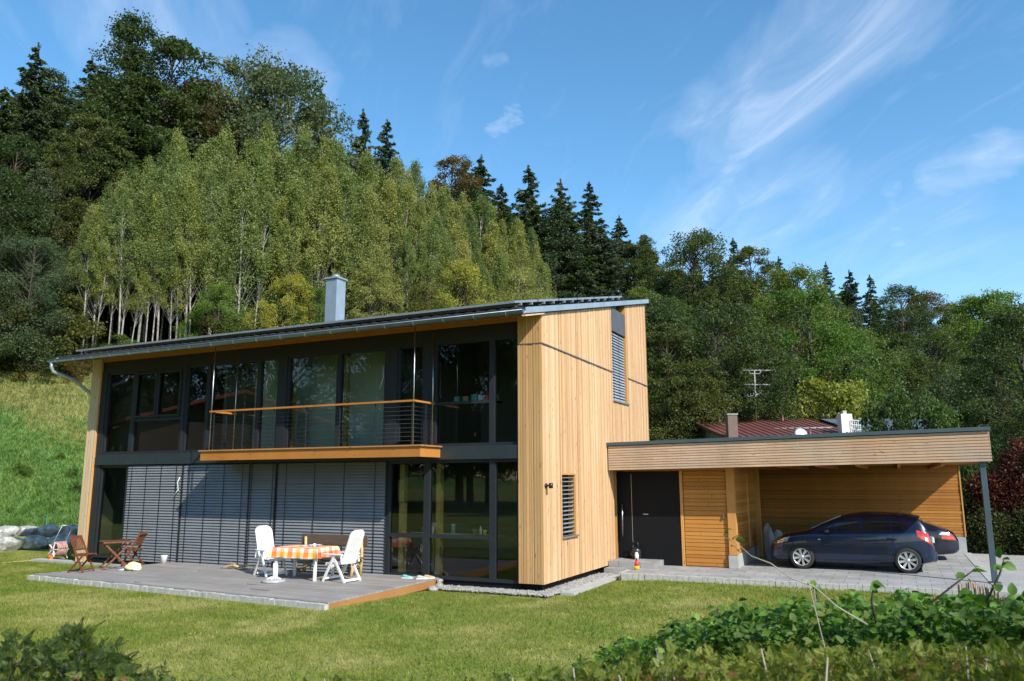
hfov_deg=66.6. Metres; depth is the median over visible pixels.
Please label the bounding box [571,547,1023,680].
leafy shrub
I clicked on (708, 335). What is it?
forest tree
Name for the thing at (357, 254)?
aspen tree
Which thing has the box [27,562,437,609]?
wooden deck
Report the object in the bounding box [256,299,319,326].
forest tree
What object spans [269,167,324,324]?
aspen tree
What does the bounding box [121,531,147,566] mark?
folding chair
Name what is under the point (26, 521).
meadow grass
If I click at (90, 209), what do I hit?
aspen tree
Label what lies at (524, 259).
aspen tree
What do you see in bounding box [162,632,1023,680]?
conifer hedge
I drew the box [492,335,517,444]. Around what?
window
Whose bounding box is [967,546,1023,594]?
gravel drive
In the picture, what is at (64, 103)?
tree
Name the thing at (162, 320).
aspen tree
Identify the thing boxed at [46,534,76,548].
boulder
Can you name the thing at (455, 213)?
aspen tree
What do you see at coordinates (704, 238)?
broadleaf tree
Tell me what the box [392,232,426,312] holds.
birch tree
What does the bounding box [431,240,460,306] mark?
birch tree
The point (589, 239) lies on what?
forest tree
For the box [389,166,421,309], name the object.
aspen tree
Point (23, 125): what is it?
forest tree
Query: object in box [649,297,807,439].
broadleaf tree
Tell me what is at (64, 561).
house apron
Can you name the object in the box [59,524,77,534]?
boulder
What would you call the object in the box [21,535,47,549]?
boulder
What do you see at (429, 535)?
window
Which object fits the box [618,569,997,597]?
path edging
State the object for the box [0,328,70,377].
shrub
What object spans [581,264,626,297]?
forest tree
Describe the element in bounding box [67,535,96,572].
folding chair
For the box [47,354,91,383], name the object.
shrub
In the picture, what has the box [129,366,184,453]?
window
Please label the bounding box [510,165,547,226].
spruce tree
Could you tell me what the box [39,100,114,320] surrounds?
forest tree
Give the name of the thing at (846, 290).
forest tree
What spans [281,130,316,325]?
aspen tree
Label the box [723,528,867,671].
bare branch
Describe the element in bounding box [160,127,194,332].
aspen tree
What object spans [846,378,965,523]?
shrub
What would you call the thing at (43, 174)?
forest tree
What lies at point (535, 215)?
forest tree
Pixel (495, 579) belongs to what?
window
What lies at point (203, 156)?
aspen tree
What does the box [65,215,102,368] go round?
birch tree
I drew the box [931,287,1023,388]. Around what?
broadleaf tree
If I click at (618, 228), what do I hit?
spruce tree
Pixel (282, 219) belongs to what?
aspen tree
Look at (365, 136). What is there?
spruce tree
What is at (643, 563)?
entrance step
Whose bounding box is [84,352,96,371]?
shrub
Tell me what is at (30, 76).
spruce tree
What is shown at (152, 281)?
birch tree
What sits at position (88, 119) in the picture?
broadleaf tree
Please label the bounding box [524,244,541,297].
aspen tree
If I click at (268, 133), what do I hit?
aspen tree
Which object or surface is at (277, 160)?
aspen tree
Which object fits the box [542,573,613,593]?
white gravel
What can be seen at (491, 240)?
aspen tree
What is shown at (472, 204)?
forest tree
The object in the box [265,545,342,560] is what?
tablecloth
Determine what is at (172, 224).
aspen tree
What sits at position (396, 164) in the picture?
aspen tree
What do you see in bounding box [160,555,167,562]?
plant pot
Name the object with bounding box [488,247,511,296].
aspen tree
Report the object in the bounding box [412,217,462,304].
aspen tree
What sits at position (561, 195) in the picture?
spruce tree
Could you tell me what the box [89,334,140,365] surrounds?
shrub
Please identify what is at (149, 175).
aspen tree
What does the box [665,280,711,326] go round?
forest tree
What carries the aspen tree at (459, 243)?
on the ground at (380, 604)
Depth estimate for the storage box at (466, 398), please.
19.67 m
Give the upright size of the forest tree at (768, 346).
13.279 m
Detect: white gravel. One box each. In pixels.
[437,584,557,597]
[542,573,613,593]
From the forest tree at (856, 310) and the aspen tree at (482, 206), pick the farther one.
the forest tree at (856, 310)
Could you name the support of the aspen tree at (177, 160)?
on the ground at (380, 604)
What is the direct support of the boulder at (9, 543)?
on the ground at (380, 604)
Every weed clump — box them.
[12,462,26,470]
[13,465,33,477]
[53,452,65,459]
[65,468,80,478]
[69,481,81,491]
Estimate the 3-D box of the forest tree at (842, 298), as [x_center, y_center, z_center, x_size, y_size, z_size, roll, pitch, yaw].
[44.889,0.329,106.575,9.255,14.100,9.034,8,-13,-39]
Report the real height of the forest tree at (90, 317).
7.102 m
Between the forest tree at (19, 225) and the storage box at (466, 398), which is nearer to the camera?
the storage box at (466, 398)
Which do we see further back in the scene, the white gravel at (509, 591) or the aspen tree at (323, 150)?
the aspen tree at (323, 150)
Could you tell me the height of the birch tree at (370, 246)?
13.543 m
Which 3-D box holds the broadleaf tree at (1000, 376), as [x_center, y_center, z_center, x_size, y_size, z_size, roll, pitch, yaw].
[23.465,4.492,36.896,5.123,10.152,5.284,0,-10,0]
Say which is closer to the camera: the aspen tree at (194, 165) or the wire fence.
the wire fence
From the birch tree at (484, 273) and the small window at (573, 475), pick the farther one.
the birch tree at (484, 273)
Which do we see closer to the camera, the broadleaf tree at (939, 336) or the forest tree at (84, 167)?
the forest tree at (84, 167)
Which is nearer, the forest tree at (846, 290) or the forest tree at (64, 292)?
the forest tree at (64, 292)
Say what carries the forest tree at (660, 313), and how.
on the ground at (380, 604)
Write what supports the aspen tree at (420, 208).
on the ground at (380, 604)
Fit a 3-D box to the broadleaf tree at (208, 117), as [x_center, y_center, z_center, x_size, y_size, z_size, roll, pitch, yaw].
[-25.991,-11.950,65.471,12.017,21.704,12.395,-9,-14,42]
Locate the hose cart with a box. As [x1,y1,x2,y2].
[47,525,73,558]
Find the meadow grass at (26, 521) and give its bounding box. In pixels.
[0,339,122,526]
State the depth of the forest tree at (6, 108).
55.73 m
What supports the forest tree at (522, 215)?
on the ground at (380, 604)
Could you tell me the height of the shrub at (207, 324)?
5.359 m
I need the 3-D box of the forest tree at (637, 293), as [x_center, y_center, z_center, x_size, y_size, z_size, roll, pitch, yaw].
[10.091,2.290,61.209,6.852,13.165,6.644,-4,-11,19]
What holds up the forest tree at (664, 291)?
on the ground at (380, 604)
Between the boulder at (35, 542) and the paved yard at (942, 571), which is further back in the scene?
the boulder at (35, 542)
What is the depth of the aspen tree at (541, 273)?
65.60 m
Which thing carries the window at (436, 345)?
in the house at (216, 449)
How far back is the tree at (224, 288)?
50.34 m
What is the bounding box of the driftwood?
[222,561,258,569]
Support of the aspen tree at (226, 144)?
on the ground at (380, 604)
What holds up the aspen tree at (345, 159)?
on the ground at (380, 604)
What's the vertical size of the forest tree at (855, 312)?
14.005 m
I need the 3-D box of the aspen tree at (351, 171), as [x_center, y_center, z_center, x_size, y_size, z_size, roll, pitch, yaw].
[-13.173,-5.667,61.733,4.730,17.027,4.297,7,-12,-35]
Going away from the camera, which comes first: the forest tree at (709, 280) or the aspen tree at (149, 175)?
the aspen tree at (149, 175)
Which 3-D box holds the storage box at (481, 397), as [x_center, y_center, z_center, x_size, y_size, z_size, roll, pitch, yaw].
[-0.754,1.455,19.518,0.160,0.155,0.110,-5,-11,25]
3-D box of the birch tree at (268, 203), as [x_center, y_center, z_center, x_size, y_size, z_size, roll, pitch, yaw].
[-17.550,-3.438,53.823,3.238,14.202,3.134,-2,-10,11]
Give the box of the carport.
[606,426,1001,583]
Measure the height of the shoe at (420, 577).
0.087 m
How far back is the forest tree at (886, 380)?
68.49 m
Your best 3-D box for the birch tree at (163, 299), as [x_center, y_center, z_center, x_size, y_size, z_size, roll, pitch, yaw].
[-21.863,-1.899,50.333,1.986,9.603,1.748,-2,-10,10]
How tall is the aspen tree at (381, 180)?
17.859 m
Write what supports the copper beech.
on the ground at (380, 604)
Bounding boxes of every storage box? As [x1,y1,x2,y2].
[454,397,460,401]
[462,396,469,400]
[471,394,478,400]
[478,395,484,399]
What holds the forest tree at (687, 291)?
on the ground at (380, 604)
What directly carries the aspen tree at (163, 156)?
on the ground at (380, 604)
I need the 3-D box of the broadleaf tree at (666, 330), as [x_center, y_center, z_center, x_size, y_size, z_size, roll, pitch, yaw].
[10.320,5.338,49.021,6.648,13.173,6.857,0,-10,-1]
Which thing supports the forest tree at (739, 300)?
on the ground at (380, 604)
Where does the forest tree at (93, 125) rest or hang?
on the ground at (380, 604)
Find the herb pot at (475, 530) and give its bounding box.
[472,523,477,534]
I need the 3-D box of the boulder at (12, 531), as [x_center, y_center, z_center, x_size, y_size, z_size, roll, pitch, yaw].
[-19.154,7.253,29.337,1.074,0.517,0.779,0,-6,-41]
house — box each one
[47,274,682,590]
[694,369,837,438]
[819,411,994,441]
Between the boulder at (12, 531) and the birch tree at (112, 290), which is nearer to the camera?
the boulder at (12, 531)
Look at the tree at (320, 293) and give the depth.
53.24 m
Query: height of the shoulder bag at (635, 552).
0.491 m
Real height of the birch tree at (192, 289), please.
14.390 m
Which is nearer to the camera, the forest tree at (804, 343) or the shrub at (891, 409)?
the shrub at (891, 409)
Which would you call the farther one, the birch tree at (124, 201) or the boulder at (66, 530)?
the birch tree at (124, 201)
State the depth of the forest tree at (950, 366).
82.44 m
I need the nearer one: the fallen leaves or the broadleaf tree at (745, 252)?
the fallen leaves
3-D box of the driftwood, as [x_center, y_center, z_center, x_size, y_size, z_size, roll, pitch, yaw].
[-7.223,5.968,20.677,1.049,0.171,0.298,-4,-11,21]
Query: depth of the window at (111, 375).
24.77 m
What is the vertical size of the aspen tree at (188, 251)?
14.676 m
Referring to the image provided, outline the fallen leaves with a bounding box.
[66,589,703,669]
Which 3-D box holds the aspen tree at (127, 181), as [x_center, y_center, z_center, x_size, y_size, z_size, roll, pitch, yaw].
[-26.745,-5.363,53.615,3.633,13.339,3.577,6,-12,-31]
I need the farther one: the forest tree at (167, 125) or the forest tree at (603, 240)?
the forest tree at (603, 240)
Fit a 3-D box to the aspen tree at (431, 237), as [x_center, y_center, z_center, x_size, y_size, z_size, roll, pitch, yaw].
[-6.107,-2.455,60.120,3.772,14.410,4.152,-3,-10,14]
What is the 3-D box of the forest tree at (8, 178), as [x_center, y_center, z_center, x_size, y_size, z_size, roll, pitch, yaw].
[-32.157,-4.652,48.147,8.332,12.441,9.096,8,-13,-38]
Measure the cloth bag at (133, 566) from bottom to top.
0.262 m
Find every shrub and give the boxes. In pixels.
[0,292,112,370]
[0,309,65,377]
[0,325,26,381]
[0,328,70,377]
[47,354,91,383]
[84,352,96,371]
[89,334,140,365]
[187,313,248,335]
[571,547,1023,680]
[780,396,818,419]
[789,375,912,420]
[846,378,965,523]
[868,386,925,419]
[879,383,993,547]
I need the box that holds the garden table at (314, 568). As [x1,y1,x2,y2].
[275,557,333,580]
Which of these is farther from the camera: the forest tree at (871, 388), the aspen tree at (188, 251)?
the forest tree at (871, 388)
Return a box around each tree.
[0,86,30,203]
[0,133,59,288]
[0,161,69,306]
[0,164,69,321]
[0,216,38,334]
[0,232,75,374]
[0,235,83,346]
[3,141,102,315]
[5,42,61,183]
[5,88,44,183]
[23,111,130,330]
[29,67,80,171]
[29,111,138,265]
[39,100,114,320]
[47,7,175,239]
[48,253,102,345]
[55,155,125,317]
[62,204,105,345]
[65,57,103,123]
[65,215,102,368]
[66,203,118,347]
[67,75,138,134]
[75,183,115,344]
[76,259,110,353]
[85,75,191,334]
[89,224,124,364]
[92,32,250,170]
[98,191,107,332]
[99,182,148,344]
[101,218,132,343]
[103,171,134,344]
[105,168,127,333]
[105,191,149,344]
[107,187,151,343]
[116,164,142,331]
[117,166,189,341]
[122,245,152,343]
[125,120,204,178]
[126,190,169,341]
[127,135,233,332]
[127,165,157,341]
[129,154,156,335]
[133,182,182,340]
[140,74,261,166]
[141,144,171,340]
[144,230,177,340]
[148,146,189,338]
[148,164,201,337]
[149,117,259,329]
[154,43,339,298]
[154,138,193,334]
[157,167,207,338]
[157,240,189,338]
[159,193,188,339]
[160,81,233,304]
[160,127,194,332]
[162,174,218,336]
[169,177,209,336]
[169,178,219,334]
[172,281,247,337]
[181,162,237,334]
[186,58,387,318]
[187,144,212,336]
[190,164,217,329]
[192,141,205,315]
[196,202,238,334]
[197,136,222,334]
[200,147,242,284]
[205,134,257,307]
[207,122,244,305]
[207,167,272,332]
[207,179,252,331]
[208,143,278,322]
[231,111,274,312]
[231,135,282,326]
[234,183,285,328]
[238,191,283,328]
[241,272,316,329]
[244,124,281,327]
[245,117,278,329]
[252,156,285,325]
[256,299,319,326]
[258,177,314,325]
[263,144,315,324]
[263,180,305,323]
[265,152,288,328]
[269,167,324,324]
[271,90,334,298]
[276,155,330,318]
[279,285,346,326]
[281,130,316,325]
[283,162,355,322]
[293,122,316,318]
[300,154,346,321]
[304,181,344,317]
[305,167,365,315]
[310,134,335,319]
[318,162,357,275]
[324,135,348,287]
[330,204,379,318]
[331,167,362,267]
[333,140,349,270]
[345,181,391,318]
[345,185,394,315]
[345,262,408,318]
[346,148,383,306]
[347,109,380,169]
[349,157,383,311]
[351,218,387,310]
[364,177,408,315]
[372,119,404,192]
[373,161,390,236]
[374,200,417,314]
[378,155,420,307]
[386,212,438,306]
[387,184,418,291]
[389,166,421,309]
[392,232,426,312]
[393,281,451,313]
[403,196,434,309]
[406,158,429,216]
[408,219,453,308]
[409,181,441,298]
[409,200,444,285]
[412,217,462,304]
[415,212,457,301]
[418,154,502,215]
[428,258,502,308]
[431,187,450,232]
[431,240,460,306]
[436,184,460,274]
[436,201,476,307]
[450,187,525,258]
[450,222,478,305]
[452,162,483,213]
[457,191,473,249]
[460,205,493,302]
[460,250,488,304]
[463,196,528,294]
[469,194,502,284]
[471,154,507,223]
[473,201,504,269]
[478,219,517,299]
[479,268,497,303]
[484,252,515,303]
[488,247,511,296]
[491,183,518,219]
[494,198,517,254]
[494,268,552,301]
[498,218,511,294]
[505,217,529,297]
[507,228,532,299]
[509,207,553,286]
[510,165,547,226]
[515,227,539,292]
[524,196,565,297]
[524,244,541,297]
[525,259,550,299]
[534,203,602,298]
[542,263,557,298]
[545,178,585,266]
[549,202,606,297]
[569,216,616,295]
[575,181,610,252]
[577,226,625,300]
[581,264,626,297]
[592,238,644,292]
[608,243,676,295]
[609,215,635,295]
[614,288,674,346]
[615,286,671,413]
[628,226,757,348]
[630,234,664,289]
[636,261,662,293]
[645,302,732,438]
[646,294,713,360]
[646,319,715,439]
[646,322,728,440]
[648,357,741,440]
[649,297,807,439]
[655,270,725,353]
[665,274,715,316]
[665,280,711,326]
[689,301,711,359]
[693,328,742,396]
[704,271,714,287]
[706,342,820,423]
[709,273,753,329]
[710,297,764,351]
[714,281,733,298]
[714,324,725,356]
[720,357,760,418]
[721,315,834,418]
[722,274,797,346]
[725,237,747,281]
[725,245,798,328]
[726,262,863,378]
[739,287,893,418]
[752,332,786,418]
[769,256,784,292]
[778,329,821,358]
[787,361,841,408]
[790,298,874,378]
[817,262,851,356]
[818,324,924,412]
[836,361,861,410]
[837,292,871,365]
[838,304,872,370]
[839,270,877,363]
[839,382,888,411]
[841,287,866,364]
[861,283,953,368]
[863,274,890,353]
[868,300,892,359]
[869,374,906,391]
[876,331,949,399]
[876,344,932,388]
[880,288,969,366]
[883,307,901,339]
[884,309,926,351]
[896,323,1005,413]
[906,384,980,421]
[919,371,1010,491]
[924,360,957,390]
[929,294,1022,385]
[929,304,971,360]
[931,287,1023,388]
[940,298,1023,470]
[941,342,983,383]
[949,368,1008,412]
[950,411,1002,494]
[953,331,1023,492]
[959,429,1017,509]
[973,401,1023,473]
[976,415,1023,469]
[1004,370,1015,395]
[1015,362,1023,398]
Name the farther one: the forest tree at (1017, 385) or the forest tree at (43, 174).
the forest tree at (1017, 385)
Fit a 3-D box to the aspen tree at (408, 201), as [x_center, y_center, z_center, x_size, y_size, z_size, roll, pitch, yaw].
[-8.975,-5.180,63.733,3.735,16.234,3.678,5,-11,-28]
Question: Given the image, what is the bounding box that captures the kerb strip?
[964,553,1009,598]
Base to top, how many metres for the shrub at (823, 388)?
11.836 m
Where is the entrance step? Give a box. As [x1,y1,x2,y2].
[609,558,663,568]
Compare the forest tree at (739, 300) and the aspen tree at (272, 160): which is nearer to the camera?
the aspen tree at (272, 160)
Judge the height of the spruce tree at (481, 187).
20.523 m
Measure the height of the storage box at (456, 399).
0.155 m
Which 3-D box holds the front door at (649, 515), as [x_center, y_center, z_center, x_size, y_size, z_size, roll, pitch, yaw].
[3.841,4.991,21.970,1.800,2.560,0.158,-5,-11,25]
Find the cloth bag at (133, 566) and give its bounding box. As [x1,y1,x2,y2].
[118,561,141,570]
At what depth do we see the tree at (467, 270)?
59.75 m
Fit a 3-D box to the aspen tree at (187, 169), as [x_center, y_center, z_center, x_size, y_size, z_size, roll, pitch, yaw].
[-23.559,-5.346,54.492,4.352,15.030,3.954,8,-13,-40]
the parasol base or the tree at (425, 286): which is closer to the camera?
the parasol base
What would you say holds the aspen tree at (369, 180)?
on the ground at (380, 604)
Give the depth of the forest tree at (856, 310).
94.69 m
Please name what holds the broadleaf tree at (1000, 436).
on the ground at (380, 604)
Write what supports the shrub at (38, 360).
on the ground at (380, 604)
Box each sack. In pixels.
[763,522,774,558]
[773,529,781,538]
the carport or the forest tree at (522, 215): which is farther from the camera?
the forest tree at (522, 215)
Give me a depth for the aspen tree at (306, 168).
59.01 m
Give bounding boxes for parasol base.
[261,563,285,583]
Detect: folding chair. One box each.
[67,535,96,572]
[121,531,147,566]
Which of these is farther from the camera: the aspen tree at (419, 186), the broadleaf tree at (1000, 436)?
the aspen tree at (419, 186)
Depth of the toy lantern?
20.53 m
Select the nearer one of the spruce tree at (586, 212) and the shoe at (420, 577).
the shoe at (420, 577)
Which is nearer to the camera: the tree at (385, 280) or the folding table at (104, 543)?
the folding table at (104, 543)
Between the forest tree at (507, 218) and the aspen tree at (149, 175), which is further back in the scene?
the forest tree at (507, 218)
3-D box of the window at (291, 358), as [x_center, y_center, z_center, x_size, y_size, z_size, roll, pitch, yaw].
[-5.437,1.670,21.336,1.780,2.620,0.140,-5,-11,25]
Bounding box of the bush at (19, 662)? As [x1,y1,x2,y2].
[0,616,203,680]
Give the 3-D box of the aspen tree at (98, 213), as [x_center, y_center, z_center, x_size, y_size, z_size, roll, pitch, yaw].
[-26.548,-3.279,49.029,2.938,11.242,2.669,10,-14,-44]
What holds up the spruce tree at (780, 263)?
on the ground at (380, 604)
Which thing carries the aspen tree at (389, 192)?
on the ground at (380, 604)
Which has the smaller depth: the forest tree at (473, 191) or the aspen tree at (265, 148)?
the aspen tree at (265, 148)
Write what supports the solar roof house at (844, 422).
on the ground at (380, 604)
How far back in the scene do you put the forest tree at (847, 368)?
62.33 m
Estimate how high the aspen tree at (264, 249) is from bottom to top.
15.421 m
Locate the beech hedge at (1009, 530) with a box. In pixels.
[962,457,1023,554]
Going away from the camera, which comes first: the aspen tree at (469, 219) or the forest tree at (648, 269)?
the aspen tree at (469, 219)
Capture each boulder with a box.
[0,526,18,536]
[0,536,24,551]
[16,526,37,536]
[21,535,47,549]
[35,524,59,537]
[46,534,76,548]
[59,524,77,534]
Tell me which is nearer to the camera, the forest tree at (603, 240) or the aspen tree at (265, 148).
the aspen tree at (265, 148)
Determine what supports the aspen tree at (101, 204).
on the ground at (380, 604)
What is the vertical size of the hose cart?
1.142 m
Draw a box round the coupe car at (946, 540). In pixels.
[920,519,958,554]
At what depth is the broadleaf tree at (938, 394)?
43.61 m
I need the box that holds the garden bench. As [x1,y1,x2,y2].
[292,533,367,576]
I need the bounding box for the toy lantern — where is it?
[634,558,639,569]
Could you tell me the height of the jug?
0.240 m
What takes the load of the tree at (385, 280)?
on the ground at (380, 604)
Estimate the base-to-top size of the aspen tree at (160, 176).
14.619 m
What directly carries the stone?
on the ground at (380, 604)
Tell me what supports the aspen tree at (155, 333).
on the ground at (380, 604)
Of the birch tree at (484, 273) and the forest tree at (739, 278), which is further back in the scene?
the forest tree at (739, 278)
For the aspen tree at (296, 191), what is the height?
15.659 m
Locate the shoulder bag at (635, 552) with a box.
[630,542,640,559]
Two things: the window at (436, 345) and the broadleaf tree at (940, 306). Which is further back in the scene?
the broadleaf tree at (940, 306)
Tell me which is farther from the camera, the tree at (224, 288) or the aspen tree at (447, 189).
the aspen tree at (447, 189)
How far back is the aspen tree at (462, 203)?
70.39 m
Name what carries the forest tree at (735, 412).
on the ground at (380, 604)
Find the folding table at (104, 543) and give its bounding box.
[98,539,133,569]
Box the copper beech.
[962,434,1023,553]
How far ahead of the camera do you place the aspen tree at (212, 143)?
59.82 m
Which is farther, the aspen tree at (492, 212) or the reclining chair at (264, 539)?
the aspen tree at (492, 212)
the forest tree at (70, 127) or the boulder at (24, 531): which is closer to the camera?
the boulder at (24, 531)
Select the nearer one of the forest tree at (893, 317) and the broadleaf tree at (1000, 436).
the broadleaf tree at (1000, 436)
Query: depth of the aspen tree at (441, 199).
68.89 m
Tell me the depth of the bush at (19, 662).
3.73 m
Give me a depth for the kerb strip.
19.78 m
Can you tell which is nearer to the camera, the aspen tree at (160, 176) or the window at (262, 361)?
the window at (262, 361)
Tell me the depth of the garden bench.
19.74 m
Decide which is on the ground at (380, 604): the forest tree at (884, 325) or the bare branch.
the forest tree at (884, 325)
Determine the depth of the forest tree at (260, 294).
66.45 m
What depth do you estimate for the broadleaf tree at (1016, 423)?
29.96 m
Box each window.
[93,465,130,557]
[101,370,135,454]
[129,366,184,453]
[182,364,208,452]
[207,359,259,449]
[255,357,279,448]
[284,352,339,447]
[336,347,386,446]
[385,460,426,575]
[396,344,423,444]
[426,459,491,581]
[433,338,491,445]
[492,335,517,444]
[492,458,521,583]
[562,473,579,538]
[611,306,629,404]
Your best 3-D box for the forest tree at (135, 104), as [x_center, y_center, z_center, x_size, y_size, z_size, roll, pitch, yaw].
[-28.877,-10.379,59.199,12.124,21.062,10.944,5,-11,-26]
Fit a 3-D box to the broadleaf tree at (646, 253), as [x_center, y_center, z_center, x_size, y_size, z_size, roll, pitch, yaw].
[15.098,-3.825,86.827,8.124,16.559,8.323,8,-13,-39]
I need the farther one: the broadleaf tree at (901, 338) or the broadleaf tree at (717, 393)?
the broadleaf tree at (901, 338)
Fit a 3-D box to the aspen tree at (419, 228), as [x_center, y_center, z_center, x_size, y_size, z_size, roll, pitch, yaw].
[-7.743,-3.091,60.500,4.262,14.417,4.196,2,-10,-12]
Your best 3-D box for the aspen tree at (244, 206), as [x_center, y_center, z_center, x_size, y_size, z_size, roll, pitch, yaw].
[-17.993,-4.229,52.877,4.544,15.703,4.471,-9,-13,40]
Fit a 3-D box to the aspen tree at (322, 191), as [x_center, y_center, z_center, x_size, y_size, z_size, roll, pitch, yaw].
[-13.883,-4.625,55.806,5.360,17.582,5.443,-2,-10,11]
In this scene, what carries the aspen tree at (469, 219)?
on the ground at (380, 604)
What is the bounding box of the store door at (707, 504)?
[683,471,728,566]
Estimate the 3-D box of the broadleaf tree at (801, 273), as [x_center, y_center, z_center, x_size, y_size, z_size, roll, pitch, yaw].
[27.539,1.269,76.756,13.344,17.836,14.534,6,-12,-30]
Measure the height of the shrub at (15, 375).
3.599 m
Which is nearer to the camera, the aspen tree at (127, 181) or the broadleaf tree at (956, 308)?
the aspen tree at (127, 181)
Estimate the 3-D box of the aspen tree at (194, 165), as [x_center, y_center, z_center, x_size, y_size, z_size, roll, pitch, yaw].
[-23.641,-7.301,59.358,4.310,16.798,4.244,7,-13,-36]
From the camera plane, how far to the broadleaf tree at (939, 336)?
70.22 m
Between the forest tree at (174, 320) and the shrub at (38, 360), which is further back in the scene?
the forest tree at (174, 320)
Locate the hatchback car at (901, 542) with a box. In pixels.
[770,506,937,573]
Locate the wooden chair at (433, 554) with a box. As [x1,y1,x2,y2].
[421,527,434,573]
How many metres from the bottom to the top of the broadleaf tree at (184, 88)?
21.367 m
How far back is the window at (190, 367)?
23.30 m
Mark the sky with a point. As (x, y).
(883, 140)
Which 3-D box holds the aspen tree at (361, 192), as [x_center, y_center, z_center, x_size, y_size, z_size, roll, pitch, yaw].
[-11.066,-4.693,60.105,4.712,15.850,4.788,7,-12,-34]
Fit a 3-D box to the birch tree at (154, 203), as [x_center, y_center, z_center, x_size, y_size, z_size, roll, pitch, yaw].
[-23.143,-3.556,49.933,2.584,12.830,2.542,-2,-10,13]
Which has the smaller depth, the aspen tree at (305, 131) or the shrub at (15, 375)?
the shrub at (15, 375)
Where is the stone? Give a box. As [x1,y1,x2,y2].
[428,585,437,591]
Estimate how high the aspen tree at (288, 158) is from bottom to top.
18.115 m
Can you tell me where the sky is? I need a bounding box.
[0,0,1023,353]
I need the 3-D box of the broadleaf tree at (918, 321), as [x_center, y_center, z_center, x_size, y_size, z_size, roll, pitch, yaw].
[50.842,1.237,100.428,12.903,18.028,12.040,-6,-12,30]
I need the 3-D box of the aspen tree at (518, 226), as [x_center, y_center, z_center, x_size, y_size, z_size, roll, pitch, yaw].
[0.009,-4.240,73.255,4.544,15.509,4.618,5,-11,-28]
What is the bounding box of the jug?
[451,524,455,533]
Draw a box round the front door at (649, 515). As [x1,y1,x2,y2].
[617,471,682,565]
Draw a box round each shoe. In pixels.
[402,574,412,578]
[416,575,427,578]
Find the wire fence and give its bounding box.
[0,514,74,538]
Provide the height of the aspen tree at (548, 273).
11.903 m
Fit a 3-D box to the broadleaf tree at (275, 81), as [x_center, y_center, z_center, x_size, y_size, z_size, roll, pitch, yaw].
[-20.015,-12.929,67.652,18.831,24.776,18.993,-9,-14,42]
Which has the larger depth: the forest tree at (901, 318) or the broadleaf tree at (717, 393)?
the forest tree at (901, 318)
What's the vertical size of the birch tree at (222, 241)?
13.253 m
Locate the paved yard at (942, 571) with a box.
[604,547,996,592]
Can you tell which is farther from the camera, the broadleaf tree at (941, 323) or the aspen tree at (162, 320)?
the broadleaf tree at (941, 323)
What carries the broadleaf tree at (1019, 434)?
on the ground at (380, 604)
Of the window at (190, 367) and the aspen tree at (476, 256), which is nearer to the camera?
the window at (190, 367)
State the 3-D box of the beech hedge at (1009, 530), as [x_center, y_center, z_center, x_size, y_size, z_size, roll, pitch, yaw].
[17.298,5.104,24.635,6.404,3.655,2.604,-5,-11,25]
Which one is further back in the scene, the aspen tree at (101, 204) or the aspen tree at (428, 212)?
the aspen tree at (428, 212)
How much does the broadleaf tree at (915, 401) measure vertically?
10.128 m
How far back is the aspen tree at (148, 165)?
56.94 m
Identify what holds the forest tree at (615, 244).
on the ground at (380, 604)
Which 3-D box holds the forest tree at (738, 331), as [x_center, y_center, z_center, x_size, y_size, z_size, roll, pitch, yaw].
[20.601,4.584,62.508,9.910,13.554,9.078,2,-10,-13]
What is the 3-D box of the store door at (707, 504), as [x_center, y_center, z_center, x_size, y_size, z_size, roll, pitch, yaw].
[5.284,4.855,21.293,1.160,2.528,0.080,-5,-11,25]
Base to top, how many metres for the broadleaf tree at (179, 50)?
24.189 m
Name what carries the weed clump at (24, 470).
on the ground at (380, 604)
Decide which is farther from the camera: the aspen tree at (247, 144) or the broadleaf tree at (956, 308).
the broadleaf tree at (956, 308)
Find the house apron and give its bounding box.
[31,558,122,566]
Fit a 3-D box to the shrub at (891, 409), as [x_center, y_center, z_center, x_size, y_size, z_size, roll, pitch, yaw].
[24.921,7.902,51.060,7.139,10.096,8.460,-5,-11,25]
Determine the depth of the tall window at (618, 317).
24.13 m
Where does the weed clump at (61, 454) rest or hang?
on the ground at (380, 604)
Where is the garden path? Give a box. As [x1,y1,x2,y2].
[561,574,617,595]
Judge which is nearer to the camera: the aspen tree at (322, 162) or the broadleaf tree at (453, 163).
the aspen tree at (322, 162)
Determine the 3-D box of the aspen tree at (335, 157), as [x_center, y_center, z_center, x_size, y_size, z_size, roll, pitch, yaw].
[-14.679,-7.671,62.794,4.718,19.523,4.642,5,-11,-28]
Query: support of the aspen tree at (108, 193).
on the ground at (380, 604)
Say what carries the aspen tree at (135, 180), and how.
on the ground at (380, 604)
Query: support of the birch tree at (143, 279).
on the ground at (380, 604)
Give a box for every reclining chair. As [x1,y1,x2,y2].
[253,525,287,577]
[322,529,363,582]
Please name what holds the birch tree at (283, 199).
on the ground at (380, 604)
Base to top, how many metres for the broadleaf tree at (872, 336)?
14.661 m
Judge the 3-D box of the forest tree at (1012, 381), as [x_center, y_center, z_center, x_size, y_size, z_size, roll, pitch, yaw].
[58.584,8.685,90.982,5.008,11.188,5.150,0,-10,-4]
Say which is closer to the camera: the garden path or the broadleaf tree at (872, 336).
the garden path
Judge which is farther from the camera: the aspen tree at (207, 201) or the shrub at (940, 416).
the aspen tree at (207, 201)
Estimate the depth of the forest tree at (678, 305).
68.81 m
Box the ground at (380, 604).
[0,308,1007,680]

